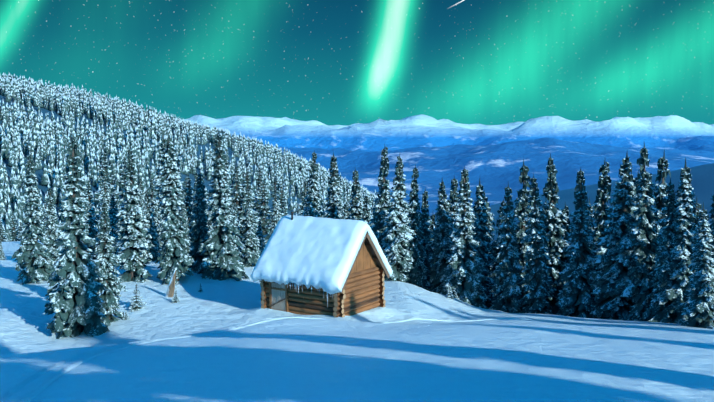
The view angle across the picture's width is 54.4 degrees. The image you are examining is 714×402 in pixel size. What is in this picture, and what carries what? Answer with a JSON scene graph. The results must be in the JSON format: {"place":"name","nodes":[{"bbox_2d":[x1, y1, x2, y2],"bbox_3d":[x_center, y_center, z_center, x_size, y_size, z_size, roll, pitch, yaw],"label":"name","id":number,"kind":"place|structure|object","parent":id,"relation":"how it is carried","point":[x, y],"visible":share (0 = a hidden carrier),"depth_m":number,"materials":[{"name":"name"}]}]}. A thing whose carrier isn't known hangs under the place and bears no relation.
{"place":"outdoors","nodes":[
{"label":"outdoors","id":0,"kind":"place"},
{"bbox_2d":[215,303,422,321],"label":"snow bank","id":1,"kind":"structure","parent":0,"point":[388,312],"depth_m":36.17,"materials":[{"name":"white snow"}]},
{"bbox_2d":[0,95,713,401],"bbox_3d":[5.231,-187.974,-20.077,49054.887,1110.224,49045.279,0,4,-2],"label":"ground","id":2,"kind":"structure","parent":0,"point":[548,358],"depth_m":29.33,"materials":[{"name":"white snow"}]},
{"bbox_2d":[0,238,5,259],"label":"spruce","id":3,"kind":"object","parent":2,"relation":"on","point":[2,256],"visible":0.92,"depth_m":54.88,"materials":[{"name":"white plant"}]},
{"bbox_2d":[0,220,8,241],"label":"spruce","id":4,"kind":"object","parent":2,"relation":"on","point":[2,234],"visible":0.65,"depth_m":148.29,"materials":[{"name":"white plant"}]},
{"bbox_2d":[8,211,19,241],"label":"spruce","id":5,"kind":"object","parent":2,"relation":"on","point":[13,224],"visible":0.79,"depth_m":136.90,"materials":[{"name":"green plant"}]},
{"bbox_2d":[16,222,25,240],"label":"spruce","id":6,"kind":"object","parent":2,"relation":"on","point":[20,227],"visible":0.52,"depth_m":146.29,"materials":[{"name":"green plant"}]},
{"bbox_2d":[11,154,59,284],"bbox_3d":[-20.935,1.205,45.009,2.698,9.112,2.597,0,4,3],"label":"spruce","id":7,"kind":"object","parent":2,"relation":"on","point":[32,255],"visible":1,"depth_m":44.61,"materials":[{"name":"green plant"}]},
{"bbox_2d":[38,201,49,239],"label":"spruce","id":8,"kind":"object","parent":2,"relation":"on","point":[45,207],"visible":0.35,"depth_m":131.83,"materials":[{"name":"green plant"}]},
{"bbox_2d":[39,188,59,266],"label":"spruce","id":9,"kind":"object","parent":2,"relation":"on","point":[51,221],"visible":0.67,"depth_m":49.65,"materials":[{"name":"green plant"}]},
{"bbox_2d":[43,133,109,338],"bbox_3d":[-14.039,2.018,34.428,3.574,10.765,2.965,4,6,42],"label":"spruce","id":10,"kind":"object","parent":2,"relation":"on","point":[73,298],"visible":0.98,"depth_m":33.88,"materials":[{"name":"green plant"}]},
{"bbox_2d":[81,183,99,259],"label":"spruce","id":11,"kind":"object","parent":2,"relation":"on","point":[91,222],"visible":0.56,"depth_m":51.92,"materials":[{"name":"green plant"}]},
{"bbox_2d":[87,323,96,336],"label":"young spruce","id":12,"kind":"object","parent":2,"relation":"on","point":[92,332],"visible":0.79,"depth_m":34.05,"materials":[{"name":"green plant"}]},
{"bbox_2d":[94,152,122,239],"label":"spruce","id":13,"kind":"object","parent":2,"relation":"on","point":[104,170],"visible":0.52,"depth_m":71.96,"materials":[{"name":"green plant"}]},
{"bbox_2d":[97,175,121,249],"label":"spruce","id":14,"kind":"object","parent":2,"relation":"on","point":[105,194],"visible":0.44,"depth_m":64.54,"materials":[{"name":"green plant"}]},
{"bbox_2d":[99,164,120,217],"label":"spruce","id":15,"kind":"object","parent":2,"relation":"on","point":[113,183],"visible":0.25,"depth_m":90.28,"materials":[{"name":"green plant"}]},
{"bbox_2d":[94,199,126,325],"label":"spruce","id":16,"kind":"object","parent":2,"relation":"on","point":[110,281],"visible":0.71,"depth_m":35.99,"materials":[{"name":"green plant"}]},
{"bbox_2d":[107,195,119,254],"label":"spruce","id":17,"kind":"object","parent":2,"relation":"on","point":[112,217],"visible":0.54,"depth_m":49.80,"materials":[{"name":"green plant"}]},
{"bbox_2d":[115,157,135,233],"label":"spruce","id":18,"kind":"object","parent":2,"relation":"on","point":[122,185],"visible":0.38,"depth_m":89.06,"materials":[{"name":"green plant"}]},
{"bbox_2d":[122,312,129,319],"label":"young spruce","id":19,"kind":"object","parent":2,"relation":"on","point":[125,316],"visible":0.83,"depth_m":36.50,"materials":[{"name":"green plant"}]},
{"bbox_2d":[114,146,154,282],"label":"spruce","id":20,"kind":"object","parent":2,"relation":"on","point":[134,254],"visible":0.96,"depth_m":44.27,"materials":[{"name":"green plant"}]},
{"bbox_2d":[127,284,146,311],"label":"young spruce","id":21,"kind":"object","parent":2,"relation":"on","point":[136,304],"visible":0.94,"depth_m":38.04,"materials":[{"name":"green plant"}]},
{"bbox_2d":[136,176,145,237],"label":"spruce","id":22,"kind":"object","parent":2,"relation":"on","point":[141,196],"visible":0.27,"depth_m":68.47,"materials":[{"name":"green plant"}]},
{"bbox_2d":[141,190,160,260],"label":"spruce","id":23,"kind":"object","parent":2,"relation":"on","point":[153,255],"visible":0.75,"depth_m":51.23,"materials":[{"name":"green plant"}]},
{"bbox_2d":[148,179,163,253],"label":"spruce","id":24,"kind":"object","parent":2,"relation":"on","point":[156,212],"visible":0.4,"depth_m":58.72,"materials":[{"name":"green plant"}]},
{"bbox_2d":[154,162,159,197],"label":"spruce","id":25,"kind":"object","parent":2,"relation":"on","point":[155,178],"visible":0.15,"depth_m":75.85,"materials":[{"name":"green plant"}]},
{"bbox_2d":[153,139,167,243],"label":"spruce","id":26,"kind":"object","parent":2,"relation":"on","point":[159,175],"visible":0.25,"depth_m":68.05,"materials":[{"name":"green plant"}]},
{"bbox_2d":[0,317,335,401],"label":"path","id":27,"kind":"structure","parent":2,"relation":"on","point":[30,388],"depth_m":16.86,"materials":[{"name":"white snow"}]},
{"bbox_2d":[165,268,177,296],"bbox_3d":[-10.958,4.838,40.453,1.030,2.000,0.426,1,5,18],"label":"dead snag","id":28,"kind":"object","parent":2,"relation":"on","point":[170,290],"visible":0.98,"depth_m":40.35,"materials":[{"name":"brown wood"}]},
{"bbox_2d":[155,133,195,284],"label":"spruce","id":29,"kind":"object","parent":2,"relation":"on","point":[172,256],"visible":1,"depth_m":43.94,"materials":[{"name":"green plant"}]},
{"bbox_2d":[171,290,179,302],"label":"young spruce","id":30,"kind":"object","parent":2,"relation":"on","point":[175,299],"visible":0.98,"depth_m":39.19,"materials":[{"name":"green plant"}]},
{"bbox_2d":[180,205,190,252],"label":"spruce","id":31,"kind":"object","parent":2,"relation":"on","point":[183,212],"visible":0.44,"depth_m":52.88,"materials":[{"name":"green plant"}]},
{"bbox_2d":[179,177,192,214],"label":"spruce","id":32,"kind":"object","parent":2,"relation":"on","point":[184,189],"visible":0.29,"depth_m":96.95,"materials":[{"name":"green plant"}]},
{"bbox_2d":[180,178,193,238],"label":"spruce","id":33,"kind":"object","parent":2,"relation":"on","point":[188,188],"visible":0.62,"depth_m":79.35,"materials":[{"name":"green plant"}]},
{"bbox_2d":[188,172,207,245],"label":"spruce","id":34,"kind":"object","parent":2,"relation":"on","point":[192,223],"visible":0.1,"depth_m":67.55,"materials":[{"name":"green plant"}]},
{"bbox_2d":[188,169,209,273],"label":"spruce","id":35,"kind":"object","parent":2,"relation":"on","point":[199,229],"visible":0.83,"depth_m":47.19,"materials":[{"name":"green plant"}]},
{"bbox_2d":[205,193,215,229],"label":"spruce","id":36,"kind":"object","parent":2,"relation":"on","point":[209,224],"visible":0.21,"depth_m":54.43,"materials":[{"name":"white plant"}]},
{"bbox_2d":[198,131,249,280],"bbox_3d":[-8.881,0.363,45.792,3.254,10.402,3.133,-2,5,-22],"label":"spruce","id":37,"kind":"object","parent":2,"relation":"on","point":[221,242],"visible":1,"depth_m":45.34,"materials":[{"name":"green plant"}]},
{"bbox_2d":[213,155,241,239],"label":"spruce","id":38,"kind":"object","parent":2,"relation":"on","point":[228,180],"visible":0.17,"depth_m":69.51,"materials":[{"name":"green plant"}]},
{"bbox_2d":[229,163,245,238],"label":"spruce","id":39,"kind":"object","parent":2,"relation":"on","point":[236,196],"visible":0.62,"depth_m":79.87,"materials":[{"name":"green plant"}]},
{"bbox_2d":[232,201,242,257],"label":"spruce","id":40,"kind":"object","parent":2,"relation":"on","point":[236,215],"visible":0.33,"depth_m":55.88,"materials":[{"name":"green plant"}]},
{"bbox_2d":[0,72,490,252],"bbox_3d":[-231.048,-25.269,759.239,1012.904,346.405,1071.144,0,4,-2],"label":"forest","id":41,"kind":"object","parent":2,"relation":"on","point":[28,135],"visible":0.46,"depth_m":606.66,"materials":[{"name":"plant"}]},
{"bbox_2d":[239,189,260,266],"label":"spruce","id":42,"kind":"object","parent":2,"relation":"on","point":[250,250],"visible":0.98,"depth_m":49.11,"materials":[{"name":"green plant"}]},
{"bbox_2d":[239,171,260,234],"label":"spruce","id":43,"kind":"object","parent":2,"relation":"on","point":[247,185],"visible":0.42,"depth_m":79.82,"materials":[{"name":"green plant"}]},
{"bbox_2d":[252,170,266,234],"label":"spruce","id":44,"kind":"object","parent":2,"relation":"on","point":[256,204],"visible":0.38,"depth_m":95.16,"materials":[{"name":"green plant"}]},
{"bbox_2d":[257,219,265,255],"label":"spruce","id":45,"kind":"object","parent":2,"relation":"on","point":[261,238],"visible":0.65,"depth_m":59.36,"materials":[{"name":"green plant"}]},
{"bbox_2d":[255,173,268,233],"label":"spruce","id":46,"kind":"object","parent":2,"relation":"on","point":[256,191],"visible":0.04,"depth_m":114.04,"materials":[{"name":"green plant"}]},
{"bbox_2d":[255,180,271,239],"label":"spruce","id":47,"kind":"object","parent":2,"relation":"on","point":[263,199],"visible":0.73,"depth_m":92.68,"materials":[{"name":"green plant"}]},
{"bbox_2d":[263,178,283,243],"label":"spruce","id":48,"kind":"object","parent":2,"relation":"on","point":[275,186],"visible":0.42,"depth_m":87.72,"materials":[{"name":"green plant"}]},
{"bbox_2d":[269,193,281,235],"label":"spruce","id":49,"kind":"object","parent":2,"relation":"on","point":[275,217],"visible":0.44,"depth_m":52.48,"materials":[{"name":"green plant"}]},
{"bbox_2d":[278,185,284,212],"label":"spruce","id":50,"kind":"object","parent":2,"relation":"on","point":[281,199],"visible":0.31,"depth_m":117.20,"materials":[{"name":"green plant"}]},
{"bbox_2d":[282,202,288,215],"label":"spruce","id":51,"kind":"object","parent":2,"relation":"on","point":[284,210],"visible":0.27,"depth_m":103.99,"materials":[{"name":"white plant"}]},
{"bbox_2d":[297,180,308,215],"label":"spruce","id":52,"kind":"object","parent":2,"relation":"on","point":[303,195],"visible":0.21,"depth_m":57.36,"materials":[{"name":"white plant"}]},
{"bbox_2d":[301,150,324,216],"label":"spruce","id":53,"kind":"object","parent":2,"relation":"on","point":[313,208],"visible":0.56,"depth_m":53.76,"materials":[{"name":"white plant"}]},
{"bbox_2d":[251,212,392,316],"bbox_3d":[-1.823,3.505,37.097,5.660,5.756,5.368,3,5,33],"label":"cabin","id":54,"kind":"object","parent":2,"relation":"on","point":[307,265],"visible":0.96,"depth_m":35.65,"materials":[{"name":"brown wood"}]},
{"bbox_2d":[324,152,345,218],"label":"spruce","id":55,"kind":"object","parent":2,"relation":"on","point":[333,211],"visible":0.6,"depth_m":55.73,"materials":[{"name":"green plant"}]},
{"bbox_2d":[343,201,350,218],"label":"spruce","id":56,"kind":"object","parent":2,"relation":"on","point":[346,214],"visible":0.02,"depth_m":63.92,"materials":[{"name":"white plant"}]},
{"bbox_2d":[347,169,364,220],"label":"spruce","id":57,"kind":"object","parent":2,"relation":"on","point":[355,205],"visible":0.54,"depth_m":59.63,"materials":[{"name":"white plant"}]},
{"bbox_2d":[361,196,371,226],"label":"spruce","id":58,"kind":"object","parent":2,"relation":"on","point":[367,217],"visible":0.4,"depth_m":57.87,"materials":[{"name":"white plant"}]},
{"bbox_2d":[368,146,397,268],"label":"spruce","id":59,"kind":"object","parent":2,"relation":"on","point":[381,205],"visible":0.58,"depth_m":49.39,"materials":[{"name":"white plant"}]},
{"bbox_2d":[381,155,415,281],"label":"spruce","id":60,"kind":"object","parent":2,"relation":"on","point":[396,233],"visible":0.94,"depth_m":46.73,"materials":[{"name":"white plant"}]},
{"bbox_2d":[398,164,429,289],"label":"spruce","id":61,"kind":"object","parent":2,"relation":"on","point":[418,269],"visible":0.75,"depth_m":49.44,"materials":[{"name":"green plant"}]},
{"bbox_2d":[416,188,433,290],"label":"spruce","id":62,"kind":"object","parent":2,"relation":"on","point":[427,235],"visible":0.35,"depth_m":54.49,"materials":[{"name":"green plant"}]},
{"bbox_2d":[426,214,436,282],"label":"spruce","id":63,"kind":"object","parent":2,"relation":"on","point":[432,217],"visible":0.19,"depth_m":59.89,"materials":[{"name":"green plant"}]},
{"bbox_2d":[428,179,455,295],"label":"spruce","id":64,"kind":"object","parent":2,"relation":"on","point":[441,255],"visible":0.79,"depth_m":48.66,"materials":[{"name":"green plant"}]},
{"bbox_2d":[429,175,458,291],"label":"spruce","id":65,"kind":"object","parent":2,"relation":"on","point":[453,199],"visible":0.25,"depth_m":53.51,"materials":[{"name":"green plant"}]},
{"bbox_2d":[445,284,453,299],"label":"young spruce","id":66,"kind":"object","parent":2,"relation":"on","point":[449,293],"visible":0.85,"depth_m":44.01,"materials":[{"name":"white plant"}]},
{"bbox_2d":[371,316,532,322],"bbox_3d":[4.529,6.106,36.201,10.159,0.891,1.662,-2,5,-21],"label":"snow trail","id":67,"kind":"object","parent":2,"relation":"on","point":[413,318],"visible":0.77,"depth_m":36.62,"materials":[{"name":"white snow"}]},
{"bbox_2d":[440,167,489,308],"bbox_3d":[7.272,2.879,46.776,3.205,10.572,3.890,-1,5,-15],"label":"spruce","id":68,"kind":"object","parent":2,"relation":"on","point":[464,278],"visible":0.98,"depth_m":46.26,"materials":[{"name":"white plant"}]},
{"bbox_2d":[471,179,495,308],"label":"spruce","id":69,"kind":"object","parent":2,"relation":"on","point":[480,229],"visible":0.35,"depth_m":50.42,"materials":[{"name":"green plant"}]},
{"bbox_2d":[482,190,495,260],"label":"spruce","id":70,"kind":"object","parent":2,"relation":"on","point":[489,224],"visible":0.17,"depth_m":56.30,"materials":[{"name":"green plant"}]},
{"bbox_2d":[485,199,505,310],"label":"spruce","id":71,"kind":"object","parent":2,"relation":"on","point":[494,263],"visible":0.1,"depth_m":53.77,"materials":[{"name":"green plant"}]},
{"bbox_2d":[488,183,525,312],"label":"spruce","id":72,"kind":"object","parent":2,"relation":"on","point":[507,290],"visible":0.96,"depth_m":45.04,"materials":[{"name":"green plant"}]},
{"bbox_2d":[510,159,534,313],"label":"spruce","id":73,"kind":"object","parent":2,"relation":"on","point":[521,211],"visible":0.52,"depth_m":47.23,"materials":[{"name":"green plant"}]},
{"bbox_2d":[519,177,556,313],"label":"spruce","id":74,"kind":"object","parent":2,"relation":"on","point":[537,278],"visible":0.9,"depth_m":43.68,"materials":[{"name":"green plant"}]},
{"bbox_2d":[541,201,547,298],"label":"spruce","id":75,"kind":"object","parent":2,"relation":"on","point":[545,221],"visible":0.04,"depth_m":53.80,"materials":[{"name":"green plant"}]},
{"bbox_2d":[532,153,570,314],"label":"spruce","id":76,"kind":"object","parent":2,"relation":"on","point":[557,244],"visible":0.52,"depth_m":46.40,"materials":[{"name":"green plant"}]},
{"bbox_2d":[562,204,570,263],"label":"spruce","id":77,"kind":"object","parent":2,"relation":"on","point":[566,213],"visible":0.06,"depth_m":50.71,"materials":[{"name":"green plant"}]},
{"bbox_2d":[555,168,600,317],"bbox_3d":[13.741,3.068,42.178,3.147,10.448,3.237,3,5,31],"label":"spruce","id":78,"kind":"object","parent":2,"relation":"on","point":[575,298],"visible":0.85,"depth_m":41.95,"materials":[{"name":"green plant"}]},
{"bbox_2d":[585,198,593,230],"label":"spruce","id":79,"kind":"object","parent":2,"relation":"on","point":[590,208],"visible":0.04,"depth_m":51.61,"materials":[{"name":"green plant"}]},
{"bbox_2d":[583,160,612,258],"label":"spruce","id":80,"kind":"object","parent":2,"relation":"on","point":[602,214],"visible":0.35,"depth_m":44.65,"materials":[{"name":"green plant"}]},
{"bbox_2d":[586,153,639,319],"bbox_3d":[15.520,2.470,40.500,3.057,11.046,4.076,-2,5,-26],"label":"spruce","id":81,"kind":"object","parent":2,"relation":"on","point":[613,286],"visible":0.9,"depth_m":40.25,"materials":[{"name":"green plant"}]},
{"bbox_2d":[626,170,641,223],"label":"spruce","id":82,"kind":"object","parent":2,"relation":"on","point":[635,179],"depth_m":45.91,"materials":[{"name":"green plant"}]},
{"bbox_2d":[623,143,661,320],"bbox_3d":[16.329,2.048,39.137,2.374,11.049,2.690,3,6,37],"label":"spruce","id":83,"kind":"object","parent":2,"relation":"on","point":[644,251],"visible":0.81,"depth_m":38.82,"materials":[{"name":"green plant"}]},
{"bbox_2d":[640,150,670,280],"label":"spruce","id":84,"kind":"object","parent":2,"relation":"on","point":[660,188],"visible":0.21,"depth_m":42.24,"materials":[{"name":"green plant"}]},
{"bbox_2d":[642,178,679,322],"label":"spruce","id":85,"kind":"object","parent":2,"relation":"on","point":[664,258],"visible":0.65,"depth_m":36.64,"materials":[{"name":"green plant"}]},
{"bbox_2d":[650,158,699,324],"bbox_3d":[17.011,2.383,36.237,2.999,9.476,3.317,0,3,-12],"label":"spruce","id":86,"kind":"object","parent":2,"relation":"on","point":[682,245],"visible":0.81,"depth_m":35.95,"materials":[{"name":"green plant"}]},
{"bbox_2d":[675,203,713,328],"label":"spruce","id":87,"kind":"object","parent":2,"relation":"on","point":[697,306],"visible":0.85,"depth_m":33.38,"materials":[{"name":"white plant"}]},
{"bbox_2d":[690,198,708,262],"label":"spruce","id":88,"kind":"object","parent":2,"relation":"on","point":[696,212],"visible":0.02,"depth_m":43.60,"materials":[{"name":"green plant"}]},
{"bbox_2d":[708,195,713,322],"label":"spruce","id":89,"kind":"object","parent":2,"relation":"on","point":[711,226],"visible":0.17,"depth_m":36.67,"materials":[{"name":"green plant"}]},
{"bbox_2d":[0,0,713,125],"label":"sky","id":90,"kind":"structure","parent":0,"point":[328,62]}
]}

